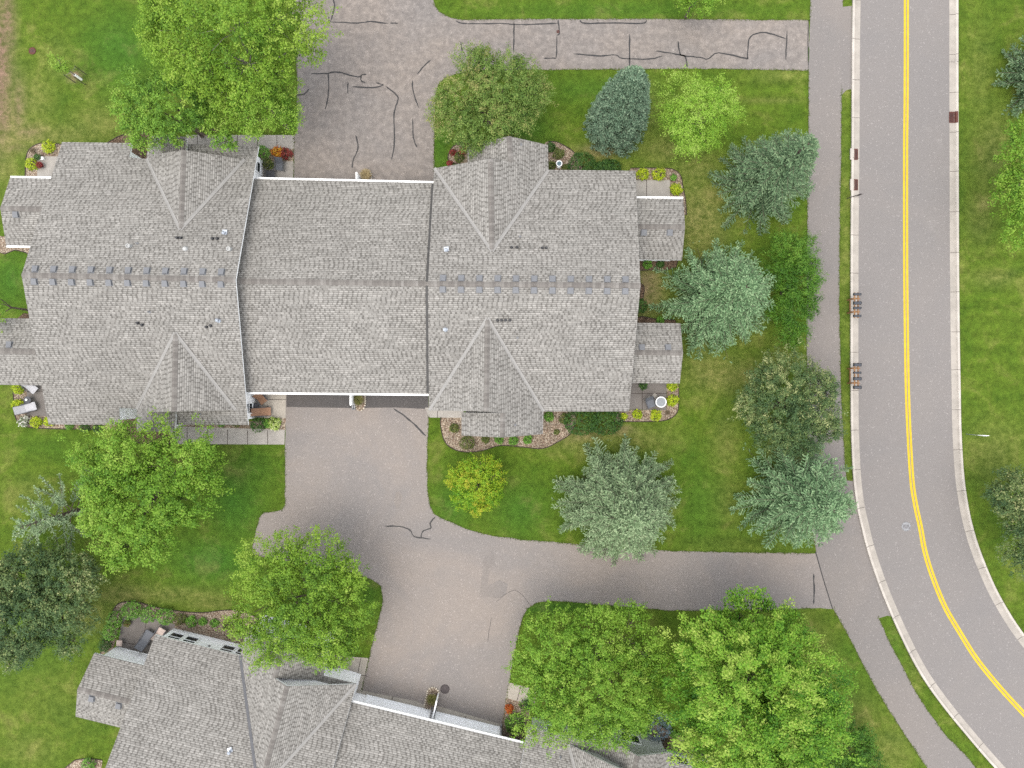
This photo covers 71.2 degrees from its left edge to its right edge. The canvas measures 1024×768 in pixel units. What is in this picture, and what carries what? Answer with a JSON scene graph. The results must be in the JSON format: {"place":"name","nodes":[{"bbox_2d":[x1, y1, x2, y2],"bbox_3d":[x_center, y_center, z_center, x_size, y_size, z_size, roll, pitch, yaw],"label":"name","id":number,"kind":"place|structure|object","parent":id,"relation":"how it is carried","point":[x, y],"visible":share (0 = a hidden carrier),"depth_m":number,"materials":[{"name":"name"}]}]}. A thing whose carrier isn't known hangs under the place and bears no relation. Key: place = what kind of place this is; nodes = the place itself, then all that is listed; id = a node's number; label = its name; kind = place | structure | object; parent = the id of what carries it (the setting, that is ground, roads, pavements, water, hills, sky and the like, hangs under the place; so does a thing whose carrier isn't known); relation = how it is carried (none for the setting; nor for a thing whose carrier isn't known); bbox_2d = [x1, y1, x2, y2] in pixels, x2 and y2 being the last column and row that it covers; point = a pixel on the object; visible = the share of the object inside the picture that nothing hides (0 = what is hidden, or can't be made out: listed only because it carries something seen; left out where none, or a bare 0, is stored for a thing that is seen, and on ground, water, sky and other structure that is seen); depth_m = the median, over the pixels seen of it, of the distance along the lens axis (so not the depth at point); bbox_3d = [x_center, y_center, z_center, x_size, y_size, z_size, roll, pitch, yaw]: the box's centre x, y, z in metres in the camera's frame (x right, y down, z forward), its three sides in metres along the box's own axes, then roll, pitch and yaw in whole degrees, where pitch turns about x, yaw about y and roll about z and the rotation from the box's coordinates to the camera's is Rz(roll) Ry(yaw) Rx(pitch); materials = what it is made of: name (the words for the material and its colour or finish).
{"place":"outdoors","nodes":[
{"label":"outdoors","id":0,"kind":"place"},
{"bbox_2d":[118,615,174,653],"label":"patio","id":1,"kind":"structure","parent":0,"point":[131,634],"depth_m":54.97,"materials":[{"name":"concrete"}]},
{"bbox_2d":[134,629,153,651],"bbox_3d":[-27.979,19.511,54.535,0.769,0.881,1.412,30,90,0],"label":"lounge chair","id":2,"kind":"object","parent":1,"relation":"on","point":[143,642],"visible":0.98,"depth_m":54.52,"materials":[{"name":"fabric"}]},
{"bbox_2d":[254,394,285,417],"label":"patio","id":3,"kind":"structure","parent":0,"point":[276,403],"depth_m":54.97,"materials":[{"name":"concrete"}]},
{"bbox_2d":[250,407,270,416],"bbox_3d":[-19.122,2.114,54.535,1.444,0.881,0.755,0,90,0],"label":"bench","id":4,"kind":"object","parent":3,"relation":"on","point":[261,411],"visible":1,"depth_m":54.57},
{"bbox_2d":[252,394,268,404],"bbox_3d":[-19.131,1.096,54.468,0.726,1.014,0.874,-38,90,0],"label":"patio chair","id":5,"kind":"object","parent":3,"relation":"on","point":[261,399],"visible":0.8,"depth_m":54.52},
{"bbox_2d":[262,161,292,178],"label":"patio","id":6,"kind":"structure","parent":0,"point":[288,170],"depth_m":54.97,"materials":[{"name":"concrete"}]},
{"bbox_2d":[274,157,285,171],"bbox_3d":[-17.737,-16.715,54.469,0.687,1.014,0.874,4,90,0],"label":"patio chair","id":7,"kind":"object","parent":6,"relation":"on","point":[279,164],"visible":1,"depth_m":54.50,"materials":[{"name":"fabric"}]},
{"bbox_2d":[286,392,427,408],"bbox_3d":[-11.885,0.519,54.986,10.923,0.001,2.808,0,90,0],"label":"garage door","id":8,"kind":"structure","parent":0,"point":[343,401],"depth_m":54.99,"materials":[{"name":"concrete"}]},
{"bbox_2d":[350,395,365,410],"bbox_3d":[-11.683,1.042,54.278,0.975,1.445,2.084,0,90,0],"label":"stone planter","id":9,"kind":"object","parent":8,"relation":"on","point":[359,407],"visible":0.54,"depth_m":54.94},
{"bbox_2d":[394,491,402,508],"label":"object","id":10,"kind":"structure","parent":0,"point":[398,498],"depth_m":54.99,"materials":[{"name":"concrete"}]},
{"bbox_2d":[361,690,500,726],"bbox_3d":[-6.408,25.226,54.997,11.719,0.046,1.285,15,90,0],"label":"garage apron","id":11,"kind":"object","parent":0,"point":[439,708],"visible":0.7,"depth_m":54.98,"materials":[{"name":"concrete"}]},
{"bbox_2d":[480,549,507,597],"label":"driveway","id":12,"kind":"structure","parent":0,"point":[497,589],"depth_m":54.99,"materials":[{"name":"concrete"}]},
{"bbox_2d":[0,0,1023,767],"bbox_3d":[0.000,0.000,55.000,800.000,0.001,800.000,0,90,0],"label":"lawn","id":13,"kind":"structure","parent":0,"point":[702,440],"depth_m":55.00,"materials":[{"name":"green plant"}]},
{"bbox_2d":[0,297,27,332],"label":"maple tree","id":14,"kind":"object","parent":13,"relation":"on","point":[8,305],"visible":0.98,"depth_m":51.93,"materials":[{"name":"green plant"}]},
{"bbox_2d":[0,236,29,253],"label":"gravel bed","id":15,"kind":"object","parent":13,"relation":"on","point":[4,249],"visible":0.52,"depth_m":54.98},
{"bbox_2d":[27,386,46,415],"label":"patio","id":16,"kind":"structure","parent":13,"relation":"on","point":[37,397],"depth_m":54.97,"materials":[{"name":"concrete"}]},
{"bbox_2d":[13,401,36,414],"bbox_3d":[-37.050,1.854,54.536,1.412,0.880,0.730,-17,90,0],"label":"lounge chair","id":17,"kind":"object","parent":16,"relation":"on","point":[25,408],"visible":1,"depth_m":54.53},
{"bbox_2d":[25,142,60,175],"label":"gravel bed","id":18,"kind":"object","parent":13,"relation":"on","point":[39,151],"visible":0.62,"depth_m":54.98,"materials":[{"name":"gravel"}]},
{"bbox_2d":[41,139,55,153],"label":"spirea shrub","id":19,"kind":"object","parent":18,"relation":"on","point":[47,147],"visible":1,"depth_m":54.60,"materials":[{"name":"yellow plant"}]},
{"bbox_2d":[37,156,57,176],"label":"patio","id":20,"kind":"structure","parent":13,"relation":"on","point":[48,163],"depth_m":54.97,"materials":[{"name":"concrete"}]},
{"bbox_2d":[10,469,99,560],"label":"spruce tree","id":21,"kind":"object","parent":13,"relation":"on","point":[53,519],"visible":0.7,"depth_m":51.43,"materials":[{"name":"green plant"}]},
{"bbox_2d":[0,535,118,675],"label":"lilac tree","id":22,"kind":"object","parent":13,"relation":"on","point":[47,600],"visible":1,"depth_m":49.42,"materials":[{"name":"green plant"}]},
{"bbox_2d":[44,51,86,84],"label":"sapling","id":23,"kind":"object","parent":13,"relation":"on","point":[64,66],"visible":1,"depth_m":52.37,"materials":[{"name":"green plant"}]},
{"bbox_2d":[12,386,123,429],"bbox_3d":[-34.087,1.800,54.968,8.637,0.064,3.939,0,90,0],"label":"gravel bed","id":24,"kind":"object","parent":13,"relation":"on","point":[21,397],"visible":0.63,"depth_m":54.98,"materials":[{"name":"gravel"}]},
{"bbox_2d":[29,416,42,428],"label":"spirea shrub","id":25,"kind":"object","parent":24,"relation":"on","point":[39,422],"visible":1,"depth_m":54.61,"materials":[{"name":"yellow plant"}]},
{"bbox_2d":[65,758,101,767],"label":"gravel bed","id":26,"kind":"object","parent":13,"relation":"on","point":[76,763],"visible":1,"depth_m":54.98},
{"bbox_2d":[107,130,148,158],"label":"mulch bed","id":27,"kind":"object","parent":13,"relation":"on","point":[119,139],"visible":0.36,"depth_m":54.98,"materials":[{"name":"gravel"}]},
{"bbox_2d":[55,406,235,576],"bbox_3d":[-25.160,7.337,50.484,11.194,9.233,11.128,-17,90,0],"label":"maple tree","id":28,"kind":"object","parent":13,"relation":"on","point":[138,533],"visible":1,"depth_m":48.37,"materials":[{"name":"green plant"}]},
{"bbox_2d":[119,419,173,444],"bbox_3d":[-28.045,3.534,54.971,4.410,0.065,2.300,0,90,0],"label":"mulch bed","id":29,"kind":"object","parent":13,"relation":"on","point":[145,437],"visible":0.17,"depth_m":54.98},
{"bbox_2d":[105,57,239,155],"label":"maple tree","id":30,"kind":"object","parent":13,"relation":"on","point":[154,119],"visible":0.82,"depth_m":48.98,"materials":[{"name":"green plant"}]},
{"bbox_2d":[100,601,257,653],"bbox_3d":[-25.543,18.776,54.970,12.359,0.068,4.158,0,90,0],"label":"gravel bed","id":31,"kind":"object","parent":13,"relation":"on","point":[207,629],"visible":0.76,"depth_m":54.98,"materials":[{"name":"gravel"}]},
{"bbox_2d":[97,639,111,652],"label":"garden shrub","id":32,"kind":"object","parent":31,"relation":"on","point":[105,647],"visible":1,"depth_m":54.48,"materials":[{"name":"green plant"}]},
{"bbox_2d":[101,623,120,640],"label":"garden shrub","id":33,"kind":"object","parent":31,"relation":"on","point":[106,637],"visible":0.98,"depth_m":54.38,"materials":[{"name":"green plant"}]},
{"bbox_2d":[106,610,122,629],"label":"garden shrub","id":34,"kind":"object","parent":31,"relation":"on","point":[109,622],"visible":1,"depth_m":54.42,"materials":[{"name":"green plant"}]},
{"bbox_2d":[120,600,142,619],"bbox_3d":[-29.051,17.287,54.505,1.692,1.071,1.592,-16,90,0],"label":"garden shrub","id":35,"kind":"object","parent":31,"relation":"on","point":[133,614],"visible":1,"depth_m":54.29,"materials":[{"name":"green plant"}]},
{"bbox_2d":[139,604,158,622],"bbox_3d":[-27.772,17.572,54.533,1.356,1.013,1.500,34,90,0],"label":"garden shrub","id":36,"kind":"object","parent":31,"relation":"on","point":[146,612],"visible":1,"depth_m":54.39,"materials":[{"name":"green plant"}]},
{"bbox_2d":[156,607,175,625],"bbox_3d":[-26.413,17.743,54.506,1.488,1.067,1.425,0,90,0],"label":"garden shrub","id":37,"kind":"object","parent":31,"relation":"on","point":[164,610],"visible":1,"depth_m":54.34,"materials":[{"name":"green plant"}]},
{"bbox_2d":[170,426,284,444],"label":"walkway","id":38,"kind":"structure","parent":13,"relation":"on","point":[239,436],"depth_m":54.97,"materials":[{"name":"concrete"}]},
{"bbox_2d":[183,418,285,429],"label":"gravel bed","id":39,"kind":"object","parent":13,"relation":"on","point":[282,425],"visible":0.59,"depth_m":54.98,"materials":[{"name":"gravel"}]},
{"bbox_2d":[250,417,265,433],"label":"garden shrub","id":40,"kind":"object","parent":39,"relation":"on","point":[257,427],"visible":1,"depth_m":54.33,"materials":[{"name":"green plant"}]},
{"bbox_2d":[268,417,281,430],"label":"hydrangea shrub","id":41,"kind":"object","parent":39,"relation":"on","point":[277,423],"visible":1,"depth_m":54.53,"materials":[{"name":"green plant"}]},
{"bbox_2d":[131,0,343,115],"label":"birch tree","id":42,"kind":"object","parent":13,"relation":"on","point":[253,33],"visible":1,"depth_m":45.67,"materials":[{"name":"green plant"}]},
{"bbox_2d":[186,135,293,148],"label":"walkway","id":43,"kind":"structure","parent":13,"relation":"on","point":[271,141],"depth_m":54.97,"materials":[{"name":"concrete"}]},
{"bbox_2d":[218,54,306,143],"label":"birch tree","id":44,"kind":"object","parent":13,"relation":"on","point":[254,132],"visible":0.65,"depth_m":48.69,"materials":[{"name":"green plant"}]},
{"bbox_2d":[260,149,293,160],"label":"gravel bed","id":45,"kind":"object","parent":13,"relation":"on","point":[271,156],"visible":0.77,"depth_m":54.98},
{"bbox_2d":[257,145,270,159],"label":"garden shrub","id":46,"kind":"object","parent":45,"relation":"on","point":[262,151],"visible":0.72,"depth_m":54.35,"materials":[{"name":"green plant"}]},
{"bbox_2d":[215,524,381,675],"bbox_3d":[-14.782,14.971,51.081,11.664,8.037,10.611,0,90,0],"label":"maple tree","id":47,"kind":"object","parent":13,"relation":"on","point":[300,640],"visible":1,"depth_m":48.86,"materials":[{"name":"green plant"}]},
{"bbox_2d":[0,135,684,437],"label":"townhouse","id":48,"kind":"structure","parent":13,"relation":"on","point":[207,283],"depth_m":50.45,"materials":[{"name":"grey"}]},
{"bbox_2d":[329,656,367,692],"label":"walkway","id":49,"kind":"structure","parent":13,"relation":"on","point":[359,665],"depth_m":54.97,"materials":[{"name":"concrete"}]},
{"bbox_2d":[76,615,715,767],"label":"townhouse","id":50,"kind":"structure","parent":13,"relation":"on","point":[175,698],"depth_m":51.41,"materials":[{"name":"grey"}]},
{"bbox_2d":[363,694,430,717],"bbox_3d":[-8.693,24.478,53.855,5.100,2.250,0.110,14,90,0],"label":"garage door","id":51,"kind":"structure","parent":50,"relation":"in","point":[382,702],"depth_m":54.26,"materials":[{"name":"metal"}]},
{"bbox_2d":[434,711,499,734],"bbox_3d":[-3.445,25.747,53.855,5.100,2.250,0.110,14,90,0],"label":"garage door","id":52,"kind":"structure","parent":50,"relation":"in","point":[444,717],"depth_m":54.26,"materials":[{"name":"metal"}]},
{"bbox_2d":[425,408,463,417],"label":"walkway","id":53,"kind":"structure","parent":13,"relation":"on","point":[444,414],"depth_m":54.97,"materials":[{"name":"concrete"}]},
{"bbox_2d":[448,142,466,163],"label":"gravel bed","id":54,"kind":"object","parent":13,"relation":"on","point":[450,157],"visible":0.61,"depth_m":54.98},
{"bbox_2d":[443,452,508,517],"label":"ash tree","id":55,"kind":"object","parent":13,"relation":"on","point":[460,486],"visible":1,"depth_m":52.22,"materials":[{"name":"green plant"}]},
{"bbox_2d":[424,38,558,161],"bbox_3d":[-1.382,-20.131,51.593,8.754,7.014,8.833,26,90,0],"label":"crab apple tree","id":56,"kind":"object","parent":13,"relation":"on","point":[482,100],"visible":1,"depth_m":50.32,"materials":[{"name":"green plant"}]},
{"bbox_2d":[440,412,575,452],"bbox_3d":[-0.254,3.524,54.970,10.510,0.068,3.193,-3,90,0],"label":"gravel bed","id":57,"kind":"object","parent":13,"relation":"on","point":[547,438],"visible":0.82,"depth_m":54.98,"materials":[{"name":"gravel"}]},
{"bbox_2d":[459,436,474,449],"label":"garden shrub","id":58,"kind":"object","parent":57,"relation":"on","point":[465,446],"visible":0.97,"depth_m":54.53,"materials":[{"name":"green plant"}]},
{"bbox_2d":[502,698,529,742],"bbox_3d":[0.163,26.096,54.976,2.480,0.001,4.115,0,90,0],"label":"gravel bed","id":59,"kind":"object","parent":13,"relation":"on","point":[514,704],"visible":0.47,"depth_m":54.98,"materials":[{"name":"gravel"}]},
{"bbox_2d":[504,714,524,733],"bbox_3d":[0.183,25.911,54.508,1.670,1.064,1.622,0,90,0],"label":"garden shrub","id":60,"kind":"object","parent":59,"relation":"on","point":[511,721],"visible":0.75,"depth_m":54.35,"materials":[{"name":"green plant"}]},
{"bbox_2d":[506,683,534,704],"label":"walkway","id":61,"kind":"structure","parent":13,"relation":"on","point":[513,693],"depth_m":54.97,"materials":[{"name":"concrete"}]},
{"bbox_2d":[545,141,581,169],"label":"gravel bed","id":62,"kind":"object","parent":13,"relation":"on","point":[569,153],"visible":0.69,"depth_m":54.98,"materials":[{"name":"gravel"}]},
{"bbox_2d":[567,151,595,169],"bbox_3d":[5.331,-16.632,54.374,2.333,1.334,2.184,0,90,0],"label":"yew shrub","id":63,"kind":"object","parent":62,"relation":"on","point":[592,162],"visible":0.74,"depth_m":54.13,"materials":[{"name":"green plant"}]},
{"bbox_2d":[563,412,597,435],"bbox_3d":[5.225,2.880,54.337,2.714,1.409,2.179,0,90,0],"label":"yew shrub","id":64,"kind":"object","parent":13,"relation":"on","point":[586,427],"visible":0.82,"depth_m":54.06,"materials":[{"name":"green plant"}]},
{"bbox_2d":[502,596,677,762],"bbox_3d":[5.510,20.593,50.429,12.568,9.342,11.708,0,90,0],"label":"maple tree","id":65,"kind":"object","parent":13,"relation":"on","point":[632,691],"visible":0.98,"depth_m":48.85,"materials":[{"name":"green plant"}]},
{"bbox_2d":[593,158,621,170],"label":"yew shrub","id":66,"kind":"object","parent":13,"relation":"on","point":[613,165],"visible":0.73,"depth_m":54.30,"materials":[{"name":"green plant"}]},
{"bbox_2d":[591,412,624,435],"bbox_3d":[7.269,2.881,54.328,2.715,1.428,2.176,0,90,0],"label":"yew shrub","id":67,"kind":"object","parent":13,"relation":"on","point":[614,428],"visible":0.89,"depth_m":54.08,"materials":[{"name":"green plant"}]},
{"bbox_2d":[551,434,681,566],"bbox_3d":[7.864,9.003,50.636,10.169,10.258,10.444,0,90,0],"label":"spruce tree","id":68,"kind":"object","parent":13,"relation":"on","point":[625,505],"visible":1,"depth_m":50.51,"materials":[{"name":"green plant"}]},
{"bbox_2d":[582,64,650,158],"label":"spruce tree","id":69,"kind":"object","parent":13,"relation":"on","point":[620,110],"visible":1,"depth_m":49.90,"materials":[{"name":"green plant"}]},
{"bbox_2d":[252,0,1022,767],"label":"grass edge","id":70,"kind":"object","parent":13,"relation":"on","point":[806,358],"depth_m":54.96,"materials":[{"name":"plant"}]},
{"bbox_2d":[614,383,678,421],"bbox_3d":[10.767,2.023,54.970,5.904,0.068,2.643,-32,90,0],"label":"gravel bed","id":71,"kind":"object","parent":13,"relation":"on","point":[664,414],"visible":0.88,"depth_m":54.98,"materials":[{"name":"gravel"}]},
{"bbox_2d":[636,180,669,196],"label":"patio","id":72,"kind":"structure","parent":13,"relation":"on","point":[653,188],"depth_m":54.97,"materials":[{"name":"concrete"}]},
{"bbox_2d":[637,316,675,322],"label":"mulch bed","id":73,"kind":"object","parent":13,"relation":"on","point":[642,319],"visible":0.61,"depth_m":54.98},
{"bbox_2d":[629,167,686,214],"bbox_3d":[11.741,-15.483,54.968,5.616,0.064,2.542,34,90,0],"label":"gravel bed","id":74,"kind":"object","parent":13,"relation":"on","point":[669,172],"visible":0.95,"depth_m":54.98,"materials":[{"name":"gravel"}]},
{"bbox_2d":[636,167,648,180],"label":"spirea shrub","id":75,"kind":"object","parent":74,"relation":"on","point":[640,172],"visible":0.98,"depth_m":54.58,"materials":[{"name":"yellow plant"}]},
{"bbox_2d":[651,167,665,180],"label":"spirea shrub","id":76,"kind":"object","parent":74,"relation":"on","point":[662,170],"visible":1,"depth_m":54.60,"materials":[{"name":"yellow plant"}]},
{"bbox_2d":[670,183,683,196],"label":"spirea shrub","id":77,"kind":"object","parent":74,"relation":"on","point":[676,190],"visible":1,"depth_m":54.61,"materials":[{"name":"yellow plant"}]},
{"bbox_2d":[639,260,677,270],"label":"mulch bed","id":78,"kind":"object","parent":13,"relation":"on","point":[670,264],"visible":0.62,"depth_m":54.98,"materials":[{"name":"soil"}]},
{"bbox_2d":[645,712,672,742],"bbox_3d":[10.957,26.005,54.239,2.571,1.603,2.395,0,90,0],"label":"juniper shrub","id":79,"kind":"object","parent":13,"relation":"on","point":[662,737],"visible":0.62,"depth_m":53.99,"materials":[{"name":"blue plant"}]},
{"bbox_2d":[648,721,706,756],"bbox_3d":[13.137,28.803,54.967,7.370,0.062,2.891,29,90,0],"label":"gravel bed","id":80,"kind":"object","parent":13,"relation":"on","point":[661,730],"visible":0.24,"depth_m":54.98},
{"bbox_2d":[673,0,725,18],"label":"maple tree","id":81,"kind":"object","parent":13,"relation":"on","point":[695,2],"visible":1,"depth_m":51.38,"materials":[{"name":"green plant"}]},
{"bbox_2d":[649,62,750,162],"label":"honey locust tree","id":82,"kind":"object","parent":13,"relation":"on","point":[723,112],"visible":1,"depth_m":50.38,"materials":[{"name":"green plant"}]},
{"bbox_2d":[648,238,776,363],"bbox_3d":[15.277,-6.311,50.884,9.436,9.538,9.604,-36,90,0],"label":"spruce tree","id":83,"kind":"object","parent":13,"relation":"on","point":[731,295],"visible":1,"depth_m":51.25,"materials":[{"name":"green plant"}]},
{"bbox_2d":[652,584,866,767],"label":"sugar maple tree","id":84,"kind":"object","parent":13,"relation":"on","point":[804,692],"visible":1,"depth_m":46.06,"materials":[{"name":"green plant"}]},
{"bbox_2d":[707,128,820,235],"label":"spruce tree","id":85,"kind":"object","parent":13,"relation":"on","point":[783,167],"visible":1,"depth_m":50.91,"materials":[{"name":"green plant"}]},
{"bbox_2d":[727,337,848,461],"bbox_3d":[19.930,1.151,52.068,8.371,6.063,9.027,0,90,0],"label":"lilac tree","id":86,"kind":"object","parent":13,"relation":"on","point":[805,399],"visible":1,"depth_m":50.50,"materials":[{"name":"green plant"}]},
{"bbox_2d":[755,225,829,351],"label":"cedar tree","id":87,"kind":"object","parent":13,"relation":"on","point":[798,265],"visible":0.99,"depth_m":51.83,"materials":[{"name":"green plant"}]},
{"bbox_2d":[728,437,857,549],"bbox_3d":[21.181,8.143,51.061,10.044,9.503,9.530,34,90,0],"label":"spruce tree","id":88,"kind":"object","parent":13,"relation":"on","point":[823,502],"visible":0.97,"depth_m":51.35,"materials":[{"name":"green plant"}]},
{"bbox_2d":[815,716,888,767],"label":"hazel tree","id":89,"kind":"object","parent":13,"relation":"on","point":[865,739],"visible":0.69,"depth_m":51.53,"materials":[{"name":"green plant"}]},
{"bbox_2d":[847,363,861,388],"bbox_3d":[25.980,-0.600,54.347,0.620,1.345,2.000,0,90,0],"label":"mailbox stand","id":90,"kind":"object","parent":13,"relation":"on","point":[857,378],"visible":1,"depth_m":53.94,"materials":[{"name":"brown wood"}]},
{"bbox_2d":[847,292,861,317],"bbox_3d":[25.980,-5.945,54.347,0.620,1.345,1.930,0,90,0],"label":"mailbox stand","id":91,"kind":"object","parent":13,"relation":"on","point":[857,302],"visible":1,"depth_m":53.93,"materials":[{"name":"brown wood"}]},
{"bbox_2d":[949,0,1023,647],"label":"kerb","id":92,"kind":"structure","parent":13,"relation":"on","point":[1009,620],"depth_m":54.97,"materials":[{"name":"concrete"}]},
{"bbox_2d":[981,464,1023,580],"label":"lilac tree","id":93,"kind":"object","parent":13,"relation":"on","point":[1009,503],"visible":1,"depth_m":50.80,"materials":[{"name":"green plant"}]},
{"bbox_2d":[987,114,1023,256],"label":"maple tree","id":94,"kind":"object","parent":13,"relation":"on","point":[1017,206],"visible":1,"depth_m":49.68,"materials":[{"name":"green plant"}]},
{"bbox_2d":[991,35,1023,118],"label":"spruce tree","id":95,"kind":"object","parent":13,"relation":"on","point":[1015,75],"visible":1,"depth_m":54.21,"materials":[{"name":"green plant"}]},
{"bbox_2d":[252,399,831,723],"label":"driveway","id":96,"kind":"structure","parent":0,"point":[350,472],"depth_m":54.99,"materials":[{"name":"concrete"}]},
{"bbox_2d":[423,686,439,718],"bbox_3d":[-6.155,24.177,54.278,1.063,1.445,1.843,13,90,0],"label":"stone planter","id":97,"kind":"object","parent":96,"relation":"on","point":[432,690],"visible":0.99,"depth_m":54.94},
{"bbox_2d":[293,0,808,181],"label":"driveway","id":98,"kind":"structure","parent":0,"point":[374,79],"depth_m":54.99,"materials":[{"name":"asphalt"}]},
{"bbox_2d":[629,383,666,409],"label":"patio","id":99,"kind":"structure","parent":0,"point":[638,396],"depth_m":54.97,"materials":[{"name":"concrete"}]},
{"bbox_2d":[842,6,851,93],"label":"path","id":100,"kind":"structure","parent":0,"point":[846,46],"depth_m":54.99,"materials":[{"name":"concrete"}]},
{"bbox_2d":[847,481,889,617],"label":"path","id":101,"kind":"structure","parent":0,"point":[878,602],"depth_m":54.99,"materials":[{"name":"concrete"}]},
{"bbox_2d":[806,0,975,767],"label":"path","id":102,"kind":"structure","parent":0,"point":[848,591],"depth_m":54.98,"materials":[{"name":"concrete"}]},
{"bbox_2d":[858,0,1023,767],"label":"road","id":103,"kind":"structure","parent":0,"point":[990,714],"depth_m":54.99,"materials":[{"name":"asphalt"}]},
{"bbox_2d":[850,0,1004,767],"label":"kerb","id":104,"kind":"structure","parent":103,"relation":"on","point":[967,730],"depth_m":54.97,"materials":[{"name":"concrete"}]},
{"bbox_2d":[903,0,1023,716],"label":"road marking","id":105,"kind":"object","parent":103,"relation":"on","point":[916,516],"visible":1,"depth_m":54.98,"materials":[{"name":"yellow paint"}]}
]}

